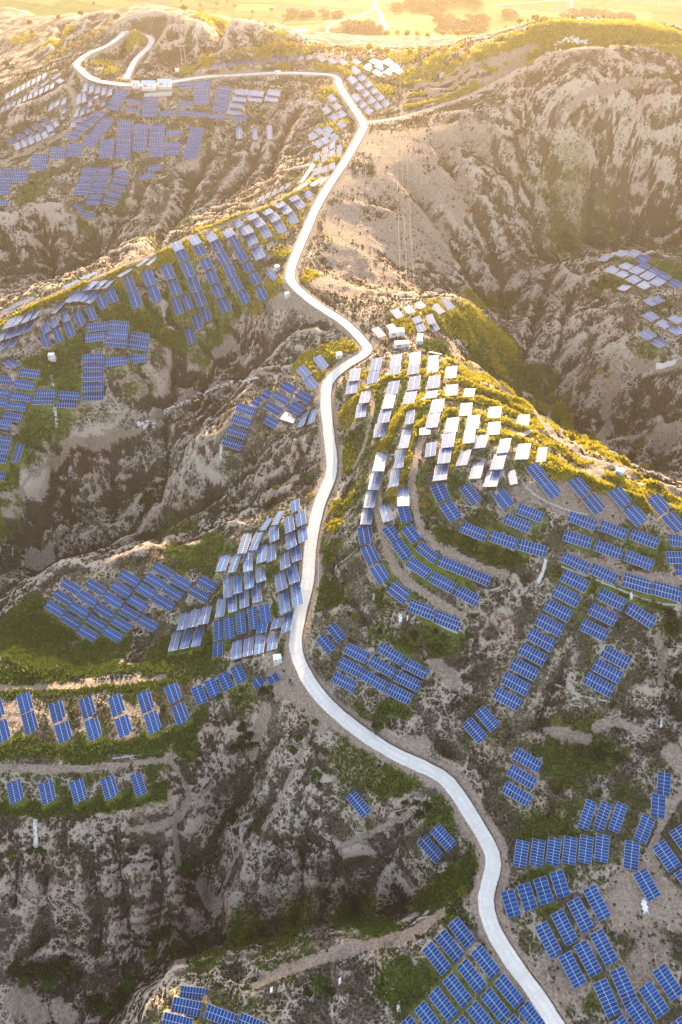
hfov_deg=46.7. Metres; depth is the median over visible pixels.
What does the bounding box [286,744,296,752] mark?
shrub
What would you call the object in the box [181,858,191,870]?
shrub
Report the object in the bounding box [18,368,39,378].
solar table
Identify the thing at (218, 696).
shrub
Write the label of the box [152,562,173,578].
solar table
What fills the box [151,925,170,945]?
shrub
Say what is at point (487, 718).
solar table
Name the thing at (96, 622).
solar table
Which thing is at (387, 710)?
shrub
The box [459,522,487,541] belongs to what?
solar table
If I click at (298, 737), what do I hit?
shrub
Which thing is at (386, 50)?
tree
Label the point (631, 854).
solar table
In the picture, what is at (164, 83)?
station building
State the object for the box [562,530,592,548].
solar table
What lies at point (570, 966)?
solar table
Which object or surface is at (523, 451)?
solar table
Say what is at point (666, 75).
shrub
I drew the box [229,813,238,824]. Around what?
shrub
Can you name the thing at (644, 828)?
solar table
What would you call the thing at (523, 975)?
road
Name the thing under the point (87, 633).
solar table
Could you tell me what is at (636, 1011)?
solar table
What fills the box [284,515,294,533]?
solar table
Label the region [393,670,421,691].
solar table
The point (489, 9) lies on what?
crop field
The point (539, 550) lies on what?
solar table
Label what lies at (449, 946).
solar table
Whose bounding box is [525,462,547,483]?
solar table
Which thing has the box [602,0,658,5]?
crop field
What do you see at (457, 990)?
solar table
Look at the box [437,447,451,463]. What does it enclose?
solar table
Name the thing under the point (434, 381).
solar table
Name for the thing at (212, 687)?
solar table
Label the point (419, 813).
shrub
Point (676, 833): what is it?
solar table
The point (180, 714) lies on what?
solar table
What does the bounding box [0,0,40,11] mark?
crop field
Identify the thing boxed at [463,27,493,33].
crop field
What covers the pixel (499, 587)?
drainage ditch
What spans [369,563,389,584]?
solar table
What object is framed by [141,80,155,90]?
station building
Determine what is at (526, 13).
crop field
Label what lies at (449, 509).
solar table
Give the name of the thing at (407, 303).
utility pole
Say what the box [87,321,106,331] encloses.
solar table
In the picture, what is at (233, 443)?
solar table
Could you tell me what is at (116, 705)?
solar table
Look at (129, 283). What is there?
solar table
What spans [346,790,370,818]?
solar table
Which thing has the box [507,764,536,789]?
solar table
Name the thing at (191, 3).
crop field
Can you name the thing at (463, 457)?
solar table
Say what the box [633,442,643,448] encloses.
shrub
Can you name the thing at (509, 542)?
solar table
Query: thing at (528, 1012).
solar table
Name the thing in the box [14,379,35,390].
solar table
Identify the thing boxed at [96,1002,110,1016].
shrub
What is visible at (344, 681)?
solar table
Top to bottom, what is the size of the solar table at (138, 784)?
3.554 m
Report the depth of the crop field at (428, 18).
868.58 m
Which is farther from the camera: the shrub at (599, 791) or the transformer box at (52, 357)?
the transformer box at (52, 357)
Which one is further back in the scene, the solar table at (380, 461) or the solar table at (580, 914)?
the solar table at (380, 461)
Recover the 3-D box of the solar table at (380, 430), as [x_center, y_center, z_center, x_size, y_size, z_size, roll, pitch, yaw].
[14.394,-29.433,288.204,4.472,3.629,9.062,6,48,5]
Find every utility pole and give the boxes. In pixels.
[395,44,403,65]
[401,298,414,319]
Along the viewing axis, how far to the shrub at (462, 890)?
214.51 m
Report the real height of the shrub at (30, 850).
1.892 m
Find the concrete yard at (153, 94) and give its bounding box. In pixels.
[144,91,171,96]
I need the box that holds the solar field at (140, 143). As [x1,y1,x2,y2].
[0,55,681,717]
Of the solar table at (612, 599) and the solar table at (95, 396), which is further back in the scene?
the solar table at (95, 396)
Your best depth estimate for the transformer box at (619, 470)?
261.20 m
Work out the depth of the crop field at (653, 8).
896.08 m
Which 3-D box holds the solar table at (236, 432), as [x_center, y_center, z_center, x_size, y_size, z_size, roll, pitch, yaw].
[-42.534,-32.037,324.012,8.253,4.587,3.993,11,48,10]
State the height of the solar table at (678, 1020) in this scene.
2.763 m
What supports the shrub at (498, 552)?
on the terrain at (98, 436)
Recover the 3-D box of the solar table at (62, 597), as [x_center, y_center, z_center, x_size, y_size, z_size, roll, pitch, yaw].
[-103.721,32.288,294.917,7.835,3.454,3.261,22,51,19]
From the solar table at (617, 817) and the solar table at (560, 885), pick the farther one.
the solar table at (617, 817)
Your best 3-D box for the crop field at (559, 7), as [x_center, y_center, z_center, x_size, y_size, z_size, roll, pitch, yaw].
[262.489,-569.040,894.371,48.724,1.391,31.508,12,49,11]
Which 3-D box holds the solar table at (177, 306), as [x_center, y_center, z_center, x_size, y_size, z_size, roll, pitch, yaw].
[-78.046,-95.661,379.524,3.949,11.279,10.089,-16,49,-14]
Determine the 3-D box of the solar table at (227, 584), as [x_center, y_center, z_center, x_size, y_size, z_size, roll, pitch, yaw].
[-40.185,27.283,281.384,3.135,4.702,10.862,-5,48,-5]
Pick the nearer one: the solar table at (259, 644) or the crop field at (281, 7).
the solar table at (259, 644)
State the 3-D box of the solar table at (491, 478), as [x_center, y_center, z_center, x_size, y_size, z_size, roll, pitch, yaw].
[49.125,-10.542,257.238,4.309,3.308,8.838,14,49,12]
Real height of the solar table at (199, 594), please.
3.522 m
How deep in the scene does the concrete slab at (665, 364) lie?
366.65 m
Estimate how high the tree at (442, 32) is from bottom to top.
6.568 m
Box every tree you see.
[112,13,120,18]
[180,4,187,10]
[241,47,247,53]
[251,46,258,52]
[271,42,278,52]
[280,40,287,47]
[289,41,296,47]
[317,43,323,48]
[347,45,354,53]
[365,42,372,49]
[383,47,389,54]
[406,48,412,53]
[417,47,425,55]
[439,30,445,36]
[440,45,447,55]
[451,46,458,51]
[516,17,523,26]
[531,13,539,23]
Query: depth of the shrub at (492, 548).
248.85 m
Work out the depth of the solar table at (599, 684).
239.27 m
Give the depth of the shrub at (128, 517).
351.89 m
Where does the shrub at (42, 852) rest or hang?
on the terrain at (98, 436)
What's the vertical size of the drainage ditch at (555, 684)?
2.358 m
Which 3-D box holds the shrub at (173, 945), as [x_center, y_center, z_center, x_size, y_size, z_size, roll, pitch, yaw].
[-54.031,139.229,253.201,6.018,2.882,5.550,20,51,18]
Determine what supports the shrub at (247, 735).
on the terrain at (98, 436)
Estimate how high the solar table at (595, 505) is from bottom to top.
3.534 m
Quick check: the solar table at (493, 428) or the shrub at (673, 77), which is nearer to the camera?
the solar table at (493, 428)
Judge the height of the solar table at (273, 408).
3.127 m
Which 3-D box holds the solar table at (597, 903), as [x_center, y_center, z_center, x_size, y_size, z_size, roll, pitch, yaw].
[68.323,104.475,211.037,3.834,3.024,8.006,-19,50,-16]
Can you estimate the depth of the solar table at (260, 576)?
275.82 m
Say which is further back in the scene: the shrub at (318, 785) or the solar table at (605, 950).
the shrub at (318, 785)
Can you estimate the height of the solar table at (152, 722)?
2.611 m
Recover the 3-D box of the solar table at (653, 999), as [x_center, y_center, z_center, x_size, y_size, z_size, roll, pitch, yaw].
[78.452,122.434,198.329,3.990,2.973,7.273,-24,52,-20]
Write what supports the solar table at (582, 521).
on the terrain at (98, 436)
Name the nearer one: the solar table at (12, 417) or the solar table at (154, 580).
the solar table at (154, 580)
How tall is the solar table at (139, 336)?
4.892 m
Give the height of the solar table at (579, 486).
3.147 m
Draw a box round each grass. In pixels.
[0,11,681,533]
[0,38,681,1023]
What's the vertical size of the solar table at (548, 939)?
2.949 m
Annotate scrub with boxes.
[0,15,681,1023]
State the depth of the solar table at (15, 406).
348.31 m
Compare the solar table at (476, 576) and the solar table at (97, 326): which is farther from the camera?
the solar table at (97, 326)
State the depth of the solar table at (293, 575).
270.28 m
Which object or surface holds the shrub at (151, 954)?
on the terrain at (98, 436)
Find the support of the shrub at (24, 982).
on the terrain at (98, 436)
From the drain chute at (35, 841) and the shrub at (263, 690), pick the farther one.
the shrub at (263, 690)
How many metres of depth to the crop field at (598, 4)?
908.06 m
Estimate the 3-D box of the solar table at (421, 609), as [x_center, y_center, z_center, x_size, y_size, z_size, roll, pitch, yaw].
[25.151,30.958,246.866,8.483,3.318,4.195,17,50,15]
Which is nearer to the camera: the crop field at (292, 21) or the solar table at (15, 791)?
the solar table at (15, 791)
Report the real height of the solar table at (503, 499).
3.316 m
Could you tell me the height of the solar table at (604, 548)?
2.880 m
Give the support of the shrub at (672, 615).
on the terrain at (98, 436)
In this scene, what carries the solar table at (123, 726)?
on the terrain at (98, 436)
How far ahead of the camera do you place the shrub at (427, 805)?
229.64 m
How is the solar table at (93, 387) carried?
on the terrain at (98, 436)
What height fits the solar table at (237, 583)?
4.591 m
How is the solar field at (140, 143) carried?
on the terrain at (98, 436)
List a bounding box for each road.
[73,31,565,1023]
[123,31,154,78]
[294,8,374,33]
[373,0,388,29]
[492,0,565,5]
[569,0,582,18]
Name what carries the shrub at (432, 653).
on the terrain at (98, 436)
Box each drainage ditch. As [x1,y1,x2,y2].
[112,743,174,758]
[313,556,318,609]
[368,544,457,633]
[486,583,504,591]
[521,476,587,515]
[554,683,609,701]
[561,565,681,606]
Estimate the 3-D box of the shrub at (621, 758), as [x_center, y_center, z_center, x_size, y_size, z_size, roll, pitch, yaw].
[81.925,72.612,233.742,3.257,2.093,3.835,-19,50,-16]
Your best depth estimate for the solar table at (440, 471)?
260.05 m
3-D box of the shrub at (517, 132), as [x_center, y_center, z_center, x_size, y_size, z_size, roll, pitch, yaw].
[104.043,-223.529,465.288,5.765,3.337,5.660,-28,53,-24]
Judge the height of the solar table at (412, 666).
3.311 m
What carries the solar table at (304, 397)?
on the terrain at (98, 436)
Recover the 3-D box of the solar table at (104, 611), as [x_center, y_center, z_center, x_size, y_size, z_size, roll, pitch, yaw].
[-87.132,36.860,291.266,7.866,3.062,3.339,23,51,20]
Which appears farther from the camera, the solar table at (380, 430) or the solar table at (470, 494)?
the solar table at (380, 430)
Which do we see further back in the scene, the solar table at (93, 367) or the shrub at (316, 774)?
the solar table at (93, 367)
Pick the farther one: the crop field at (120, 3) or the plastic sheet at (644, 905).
the crop field at (120, 3)
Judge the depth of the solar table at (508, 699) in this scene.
238.81 m
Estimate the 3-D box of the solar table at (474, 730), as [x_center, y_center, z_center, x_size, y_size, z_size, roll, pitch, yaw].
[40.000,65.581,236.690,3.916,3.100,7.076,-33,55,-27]
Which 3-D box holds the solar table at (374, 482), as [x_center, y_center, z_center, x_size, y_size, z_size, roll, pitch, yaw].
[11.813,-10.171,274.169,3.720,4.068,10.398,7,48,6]
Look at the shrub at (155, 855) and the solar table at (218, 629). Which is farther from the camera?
the solar table at (218, 629)
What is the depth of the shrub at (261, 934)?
243.62 m
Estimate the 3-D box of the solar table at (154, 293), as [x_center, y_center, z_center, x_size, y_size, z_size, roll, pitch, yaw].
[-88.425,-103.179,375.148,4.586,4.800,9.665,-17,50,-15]
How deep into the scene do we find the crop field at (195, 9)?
911.82 m
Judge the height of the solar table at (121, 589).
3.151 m
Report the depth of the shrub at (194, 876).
260.92 m
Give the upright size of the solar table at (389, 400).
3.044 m
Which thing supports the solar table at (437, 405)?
on the terrain at (98, 436)
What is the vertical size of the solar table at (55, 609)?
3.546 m
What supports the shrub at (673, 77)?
on the terrain at (98, 436)
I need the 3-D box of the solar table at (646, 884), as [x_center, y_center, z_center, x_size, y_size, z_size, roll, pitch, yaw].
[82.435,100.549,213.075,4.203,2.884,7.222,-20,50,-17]
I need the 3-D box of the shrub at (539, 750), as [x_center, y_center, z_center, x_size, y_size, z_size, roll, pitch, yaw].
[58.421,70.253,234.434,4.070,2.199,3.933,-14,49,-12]
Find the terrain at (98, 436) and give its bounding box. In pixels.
[0,0,681,1023]
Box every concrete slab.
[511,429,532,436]
[655,359,676,370]
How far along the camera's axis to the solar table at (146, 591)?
290.97 m
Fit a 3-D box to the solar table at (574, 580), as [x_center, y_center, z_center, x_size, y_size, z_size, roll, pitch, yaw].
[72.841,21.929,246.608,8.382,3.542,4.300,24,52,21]
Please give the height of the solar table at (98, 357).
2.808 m
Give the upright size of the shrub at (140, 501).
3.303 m
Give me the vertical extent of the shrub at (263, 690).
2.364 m
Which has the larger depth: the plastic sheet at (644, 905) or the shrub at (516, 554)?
the shrub at (516, 554)
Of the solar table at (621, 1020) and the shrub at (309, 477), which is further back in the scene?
the shrub at (309, 477)
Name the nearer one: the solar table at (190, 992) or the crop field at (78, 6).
the solar table at (190, 992)
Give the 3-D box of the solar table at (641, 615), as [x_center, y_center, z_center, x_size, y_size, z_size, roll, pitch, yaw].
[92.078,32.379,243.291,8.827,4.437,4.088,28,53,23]
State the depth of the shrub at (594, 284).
403.33 m
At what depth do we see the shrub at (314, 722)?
241.78 m
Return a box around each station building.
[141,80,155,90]
[157,79,171,88]
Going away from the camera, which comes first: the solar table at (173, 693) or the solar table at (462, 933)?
the solar table at (462, 933)
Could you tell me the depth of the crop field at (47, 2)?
915.32 m
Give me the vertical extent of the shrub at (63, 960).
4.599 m
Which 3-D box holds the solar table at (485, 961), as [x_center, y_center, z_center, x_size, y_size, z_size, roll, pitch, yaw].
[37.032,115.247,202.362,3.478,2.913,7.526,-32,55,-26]
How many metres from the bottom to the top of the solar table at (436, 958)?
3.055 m
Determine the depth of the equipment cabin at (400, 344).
329.67 m
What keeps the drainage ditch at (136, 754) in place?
on the terrain at (98, 436)
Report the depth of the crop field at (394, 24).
835.75 m
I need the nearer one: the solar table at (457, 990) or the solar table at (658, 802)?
the solar table at (457, 990)
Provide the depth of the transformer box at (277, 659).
252.37 m
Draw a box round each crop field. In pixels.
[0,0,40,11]
[14,0,58,5]
[30,5,86,15]
[53,0,112,12]
[75,0,113,5]
[109,0,143,6]
[129,0,171,4]
[154,4,204,11]
[169,0,203,7]
[198,1,238,9]
[203,9,233,16]
[205,0,236,1]
[230,11,263,17]
[235,18,288,24]
[238,0,310,4]
[260,11,322,17]
[272,4,333,12]
[283,18,325,24]
[308,0,383,9]
[315,23,390,33]
[322,14,378,19]
[323,19,372,22]
[331,8,362,14]
[350,0,400,3]
[374,21,410,27]
[376,17,451,28]
[381,4,415,12]
[389,27,459,37]
[409,25,464,36]
[411,14,471,22]
[416,8,487,19]
[432,2,478,11]
[460,0,515,7]
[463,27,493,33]
[472,20,518,28]
[478,5,516,13]
[489,13,533,23]
[515,0,550,10]
[518,9,585,18]
[547,0,621,8]
[550,3,595,15]
[596,7,651,20]
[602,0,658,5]
[623,4,681,14]
[652,12,681,24]
[660,0,681,8]
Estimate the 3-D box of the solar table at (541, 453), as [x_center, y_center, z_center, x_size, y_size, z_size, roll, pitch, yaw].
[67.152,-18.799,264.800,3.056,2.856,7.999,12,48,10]
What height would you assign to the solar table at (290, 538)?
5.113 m
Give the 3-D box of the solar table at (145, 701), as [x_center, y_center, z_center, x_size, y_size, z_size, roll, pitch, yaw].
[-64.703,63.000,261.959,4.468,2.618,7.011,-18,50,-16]
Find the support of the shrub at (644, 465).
on the terrain at (98, 436)
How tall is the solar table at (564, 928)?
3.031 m
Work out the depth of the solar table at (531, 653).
242.25 m
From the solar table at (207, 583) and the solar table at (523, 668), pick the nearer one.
the solar table at (523, 668)
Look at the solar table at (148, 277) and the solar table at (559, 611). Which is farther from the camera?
the solar table at (148, 277)
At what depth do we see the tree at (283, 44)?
532.44 m
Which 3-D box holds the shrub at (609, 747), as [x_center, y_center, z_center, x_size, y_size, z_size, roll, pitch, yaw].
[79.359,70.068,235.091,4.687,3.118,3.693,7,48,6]
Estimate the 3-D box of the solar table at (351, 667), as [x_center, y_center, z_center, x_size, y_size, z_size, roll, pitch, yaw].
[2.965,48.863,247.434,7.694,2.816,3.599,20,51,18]
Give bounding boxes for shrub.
[5,851,14,858]
[6,959,26,977]
[18,975,31,987]
[23,846,34,854]
[24,962,50,983]
[35,846,46,856]
[41,972,57,991]
[48,954,72,978]
[67,972,81,983]
[85,993,100,1015]
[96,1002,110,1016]
[109,987,123,1001]
[118,975,133,993]
[125,515,133,521]
[138,496,147,504]
[141,489,154,496]
[144,947,157,962]
[150,864,158,870]
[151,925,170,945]
[153,483,159,488]
[153,852,158,860]
[163,938,182,952]
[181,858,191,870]
[191,871,199,881]
[204,400,212,405]
[213,692,222,699]
[217,934,225,944]
[229,742,247,753]
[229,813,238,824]
[232,825,239,834]
[235,927,251,939]
[237,721,246,732]
[237,730,253,748]
[244,984,251,989]
[246,741,259,750]
[252,823,261,834]
[257,928,266,936]
[258,686,269,694]
[266,497,277,507]
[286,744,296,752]
[294,734,301,741]
[302,984,310,996]
[306,474,313,480]
[309,770,321,783]
[311,718,318,725]
[312,975,327,995]
[316,782,323,790]
[323,986,336,998]
[351,612,359,618]
[372,712,384,722]
[373,722,383,733]
[383,704,390,713]
[409,630,418,638]
[413,800,420,805]
[414,809,424,820]
[421,801,431,811]
[426,645,444,658]
[439,635,446,641]
[444,903,454,914]
[445,530,454,537]
[450,896,463,909]
[453,532,462,539]
[456,885,470,896]
[460,536,469,544]
[463,851,471,864]
[463,874,473,890]
[464,632,473,638]
[466,863,475,875]
[469,540,476,547]
[477,544,486,551]
[487,546,495,553]
[495,548,502,556]
[504,549,512,558]
[513,129,521,134]
[513,552,518,558]
[531,744,544,754]
[550,778,557,785]
[587,279,598,286]
[588,747,607,761]
[592,788,602,797]
[600,741,615,753]
[614,751,624,762]
[628,452,636,457]
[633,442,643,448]
[640,463,648,469]
[659,72,669,78]
[663,608,676,620]
[663,619,679,637]
[669,74,679,80]
[670,673,681,688]
[674,235,681,240]
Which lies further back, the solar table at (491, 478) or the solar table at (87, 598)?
the solar table at (87, 598)
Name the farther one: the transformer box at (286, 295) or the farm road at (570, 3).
the farm road at (570, 3)
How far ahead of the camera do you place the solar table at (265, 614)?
266.33 m
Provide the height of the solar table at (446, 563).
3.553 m
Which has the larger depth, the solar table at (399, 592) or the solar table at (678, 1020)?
the solar table at (399, 592)
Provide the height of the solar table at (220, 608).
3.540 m
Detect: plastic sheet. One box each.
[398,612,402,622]
[640,897,648,913]
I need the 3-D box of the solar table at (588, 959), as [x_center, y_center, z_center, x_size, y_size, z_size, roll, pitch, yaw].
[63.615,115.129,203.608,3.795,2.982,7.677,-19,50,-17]
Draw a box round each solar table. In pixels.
[0,376,14,384]
[0,420,11,429]
[0,436,11,444]
[0,719,10,742]
[1,412,21,423]
[4,401,25,412]
[6,779,23,803]
[9,391,30,401]
[11,444,24,461]
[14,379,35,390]
[16,691,32,714]
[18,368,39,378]
[21,710,37,734]
[31,396,53,404]
[35,389,56,397]
[38,779,55,804]
[44,600,64,616]
[48,700,65,723]
[52,589,72,605]
[54,399,76,407]
[54,720,71,743]
[58,391,80,400]
[60,578,81,594]
[60,612,81,629]
[68,601,89,618]
[69,778,86,803]
[76,590,97,607]
[77,624,98,641]
[78,696,95,719]
[82,353,103,361]
[82,363,103,372]
[82,373,103,383]
[82,382,103,393]
[82,392,103,400]
[84,717,101,741]
[85,332,105,342]
[85,578,105,595]
[85,613,106,630]
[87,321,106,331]
[94,603,115,619]
[100,775,118,799]
[102,591,123,608]
[102,625,123,642]
[105,356,124,366]
[106,338,126,354]
[107,329,127,338]
[107,693,124,716]
[108,320,128,329]
[110,580,131,597]
[110,615,131,632]
[114,714,132,738]
[118,569,139,586]
[119,605,139,621]
[122,275,136,292]
[127,340,148,351]
[127,353,146,362]
[127,594,148,611]
[128,290,141,308]
[129,331,150,341]
[130,772,146,796]
[135,582,156,599]
[136,690,154,713]
[137,615,158,631]
[141,269,155,286]
[143,710,160,734]
[144,572,165,588]
[147,285,161,302]
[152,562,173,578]
[153,594,174,611]
[161,263,175,279]
[161,584,183,600]
[162,1012,192,1023]
[164,682,181,703]
[167,278,181,299]
[168,630,181,650]
[170,573,191,590]
[171,297,183,325]
[171,702,189,725]
[171,997,202,1016]
[177,611,190,633]
[179,628,193,648]
[180,261,194,279]
[180,986,207,999]
[187,276,200,294]
[188,585,210,602]
[188,609,200,627]
[191,626,204,646]
[191,684,207,704]
[193,291,207,309]
[196,575,218,592]
[198,606,211,626]
[204,678,220,697]
[204,1004,238,1023]
[213,641,222,656]
[214,619,223,640]
[215,598,225,617]
[216,554,230,571]
[217,297,231,312]
[217,671,233,690]
[221,437,243,450]
[223,576,231,599]
[224,616,234,638]
[226,425,247,440]
[228,594,236,612]
[230,414,251,427]
[230,664,246,683]
[231,639,241,659]
[233,574,241,594]
[235,402,256,416]
[235,611,245,633]
[237,533,251,556]
[238,1012,267,1023]
[240,589,248,608]
[243,550,252,572]
[243,636,253,656]
[244,569,253,590]
[247,607,258,628]
[252,583,261,602]
[254,635,264,654]
[255,565,265,582]
[256,544,266,563]
[259,604,271,623]
[263,401,283,415]
[263,415,279,428]
[267,630,277,650]
[271,391,290,405]
[275,571,287,592]
[278,591,290,614]
[280,551,289,569]
[281,612,292,632]
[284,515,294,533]
[285,532,296,551]
[287,563,299,583]
[290,545,301,563]
[290,583,303,606]
[295,390,313,403]
[316,634,335,653]
[327,623,345,642]
[331,671,357,691]
[337,657,363,677]
[343,643,369,663]
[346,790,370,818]
[357,526,372,544]
[359,669,387,691]
[360,508,372,524]
[360,544,379,564]
[363,490,376,508]
[367,656,396,677]
[368,471,381,491]
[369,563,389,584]
[372,452,387,473]
[373,422,387,438]
[377,409,391,424]
[377,643,404,664]
[379,503,393,522]
[382,394,395,408]
[382,524,399,544]
[385,683,412,704]
[386,380,399,394]
[386,580,409,603]
[388,469,400,487]
[392,540,410,560]
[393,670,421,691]
[394,449,405,468]
[397,506,411,523]
[398,429,411,448]
[398,487,408,505]
[401,657,429,678]
[401,1015,416,1023]
[402,524,420,543]
[405,556,430,578]
[407,375,420,390]
[407,599,435,619]
[414,1001,441,1023]
[415,541,439,562]
[417,835,443,862]
[422,941,450,975]
[425,413,439,427]
[425,441,436,457]
[427,375,440,388]
[428,571,455,592]
[428,987,457,1022]
[429,398,444,413]
[430,482,450,502]
[430,823,455,851]
[433,464,448,480]
[433,610,461,631]
[435,929,463,963]
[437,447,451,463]
[437,555,465,575]
[439,500,461,521]
[441,432,455,447]
[443,972,471,1007]
[445,417,458,432]
[448,917,476,949]
[452,585,480,606]
[454,1014,469,1023]
[456,449,471,466]
[457,958,485,993]
[459,403,472,415]
[459,483,481,505]
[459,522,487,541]
[462,566,490,586]
[462,717,487,743]
[463,429,475,443]
[466,415,479,429]
[467,1001,494,1023]
[469,462,483,479]
[471,944,500,979]
[472,434,488,448]
[474,705,499,731]
[481,987,510,1022]
[483,470,500,488]
[487,421,500,434]
[488,407,501,417]
[488,530,517,549]
[490,453,506,469]
[491,488,514,508]
[492,686,521,710]
[494,973,523,1008]
[496,438,511,453]
[500,889,520,917]
[501,671,530,695]
[502,781,531,806]
[503,513,531,532]
[504,1014,521,1023]
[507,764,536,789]
[509,657,538,681]
[511,747,541,772]
[513,839,528,868]
[515,443,530,459]
[515,503,544,522]
[517,539,547,557]
[517,642,547,666]
[517,882,537,911]
[518,1000,544,1023]
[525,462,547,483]
[526,628,555,651]
[529,838,544,867]
[533,876,553,904]
[534,613,563,636]
[534,921,561,958]
[536,447,547,461]
[538,478,561,499]
[543,599,572,621]
[545,837,561,866]
[549,869,570,898]
[551,584,581,607]
[551,909,578,946]
[558,951,585,988]
[560,552,590,573]
[560,569,589,592]
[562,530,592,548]
[562,836,577,864]
[567,511,596,530]
[567,897,594,933]
[568,476,590,497]
[574,940,601,977]
[578,799,596,830]
[578,834,593,863]
[579,618,608,641]
[582,493,604,514]
[583,672,614,696]
[583,885,610,921]
[588,603,617,626]
[589,563,618,584]
[589,929,617,966]
[591,658,622,683]
[593,540,623,559]
[593,800,611,831]
[593,978,620,1018]
[594,833,609,862]
[596,588,626,610]
[598,520,627,539]
[600,645,631,669]
[608,486,631,508]
[608,801,626,832]
[610,966,637,1005]
[611,1015,628,1023]
[622,572,651,593]
[623,504,646,526]
[623,840,639,870]
[624,550,654,570]
[624,998,653,1023]
[625,602,656,628]
[629,529,659,548]
[633,868,660,901]
[634,814,654,844]
[638,980,669,1018]
[647,493,669,515]
[651,793,665,818]
[652,580,681,601]
[652,840,681,872]
[652,963,681,1000]
[657,771,670,795]
[661,511,681,532]
[666,551,681,563]
[669,825,681,850]
[671,1016,681,1023]
[674,868,681,883]
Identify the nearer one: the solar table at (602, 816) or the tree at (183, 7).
the solar table at (602, 816)
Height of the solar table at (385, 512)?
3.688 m
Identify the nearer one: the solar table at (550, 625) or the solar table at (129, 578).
the solar table at (550, 625)
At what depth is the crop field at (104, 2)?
922.89 m
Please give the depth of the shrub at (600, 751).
234.32 m
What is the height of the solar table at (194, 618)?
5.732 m
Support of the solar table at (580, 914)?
on the terrain at (98, 436)
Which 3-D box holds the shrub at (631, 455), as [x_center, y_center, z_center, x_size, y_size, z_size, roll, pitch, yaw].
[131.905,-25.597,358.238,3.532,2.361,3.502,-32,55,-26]
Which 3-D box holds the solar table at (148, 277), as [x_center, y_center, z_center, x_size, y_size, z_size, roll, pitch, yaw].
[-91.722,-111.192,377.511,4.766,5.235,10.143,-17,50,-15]
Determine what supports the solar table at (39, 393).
on the terrain at (98, 436)
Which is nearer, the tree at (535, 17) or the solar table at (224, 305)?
the solar table at (224, 305)
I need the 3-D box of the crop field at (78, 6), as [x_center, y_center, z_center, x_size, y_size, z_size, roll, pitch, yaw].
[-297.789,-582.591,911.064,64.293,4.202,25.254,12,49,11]
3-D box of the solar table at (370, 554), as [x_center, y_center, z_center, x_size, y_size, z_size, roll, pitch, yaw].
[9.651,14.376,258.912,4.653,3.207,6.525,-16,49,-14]
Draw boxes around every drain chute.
[32,819,38,847]
[53,407,57,426]
[536,558,547,583]
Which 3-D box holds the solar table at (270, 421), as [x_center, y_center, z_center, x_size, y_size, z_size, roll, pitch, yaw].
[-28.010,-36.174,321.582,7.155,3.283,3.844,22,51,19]
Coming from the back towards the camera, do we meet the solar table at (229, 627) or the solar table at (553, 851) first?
the solar table at (229, 627)
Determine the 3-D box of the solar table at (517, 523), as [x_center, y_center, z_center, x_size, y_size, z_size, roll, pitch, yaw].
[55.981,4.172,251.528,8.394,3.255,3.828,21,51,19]
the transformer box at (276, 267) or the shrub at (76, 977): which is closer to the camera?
the shrub at (76, 977)
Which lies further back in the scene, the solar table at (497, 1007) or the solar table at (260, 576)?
the solar table at (260, 576)
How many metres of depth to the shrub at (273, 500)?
300.51 m
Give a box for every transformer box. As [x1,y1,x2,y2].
[47,352,56,361]
[131,81,139,88]
[273,654,281,665]
[274,264,279,271]
[275,70,280,74]
[284,292,289,299]
[335,351,341,359]
[614,467,624,477]
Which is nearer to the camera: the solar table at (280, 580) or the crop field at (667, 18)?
the solar table at (280, 580)
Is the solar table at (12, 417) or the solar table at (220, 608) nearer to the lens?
the solar table at (220, 608)
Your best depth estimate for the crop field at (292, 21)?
857.18 m
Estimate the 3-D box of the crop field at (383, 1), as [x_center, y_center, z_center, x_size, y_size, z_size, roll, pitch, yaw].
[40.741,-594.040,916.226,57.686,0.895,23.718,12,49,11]
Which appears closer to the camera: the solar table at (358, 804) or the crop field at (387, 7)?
the solar table at (358, 804)
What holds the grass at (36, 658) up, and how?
on the terrain at (98, 436)
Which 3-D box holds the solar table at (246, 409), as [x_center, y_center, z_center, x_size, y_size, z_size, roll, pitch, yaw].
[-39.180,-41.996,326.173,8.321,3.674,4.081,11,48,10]
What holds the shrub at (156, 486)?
on the terrain at (98, 436)
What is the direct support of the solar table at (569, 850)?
on the terrain at (98, 436)
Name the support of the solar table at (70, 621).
on the terrain at (98, 436)
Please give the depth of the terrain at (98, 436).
301.20 m
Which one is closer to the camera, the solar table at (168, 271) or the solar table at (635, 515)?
the solar table at (635, 515)
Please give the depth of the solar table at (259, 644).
260.00 m
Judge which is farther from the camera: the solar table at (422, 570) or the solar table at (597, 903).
the solar table at (422, 570)
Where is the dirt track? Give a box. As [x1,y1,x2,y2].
[367,72,511,123]
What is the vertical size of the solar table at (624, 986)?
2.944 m
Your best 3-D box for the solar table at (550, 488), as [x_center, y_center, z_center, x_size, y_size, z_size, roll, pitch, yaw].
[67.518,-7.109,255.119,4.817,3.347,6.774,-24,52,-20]
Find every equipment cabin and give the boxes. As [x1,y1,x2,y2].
[388,327,404,337]
[394,340,409,348]
[416,333,422,345]
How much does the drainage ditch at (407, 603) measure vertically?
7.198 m
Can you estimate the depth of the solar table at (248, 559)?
282.63 m
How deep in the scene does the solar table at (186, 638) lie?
278.05 m
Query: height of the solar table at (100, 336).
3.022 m
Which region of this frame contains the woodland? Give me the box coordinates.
[286,0,635,33]
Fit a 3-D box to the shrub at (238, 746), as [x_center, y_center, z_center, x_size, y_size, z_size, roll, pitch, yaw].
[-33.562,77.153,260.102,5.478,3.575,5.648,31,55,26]
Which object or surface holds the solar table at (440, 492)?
on the terrain at (98, 436)
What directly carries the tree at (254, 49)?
on the terrain at (98, 436)
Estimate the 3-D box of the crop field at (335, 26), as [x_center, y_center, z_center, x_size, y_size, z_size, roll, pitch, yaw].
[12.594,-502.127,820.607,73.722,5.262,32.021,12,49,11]

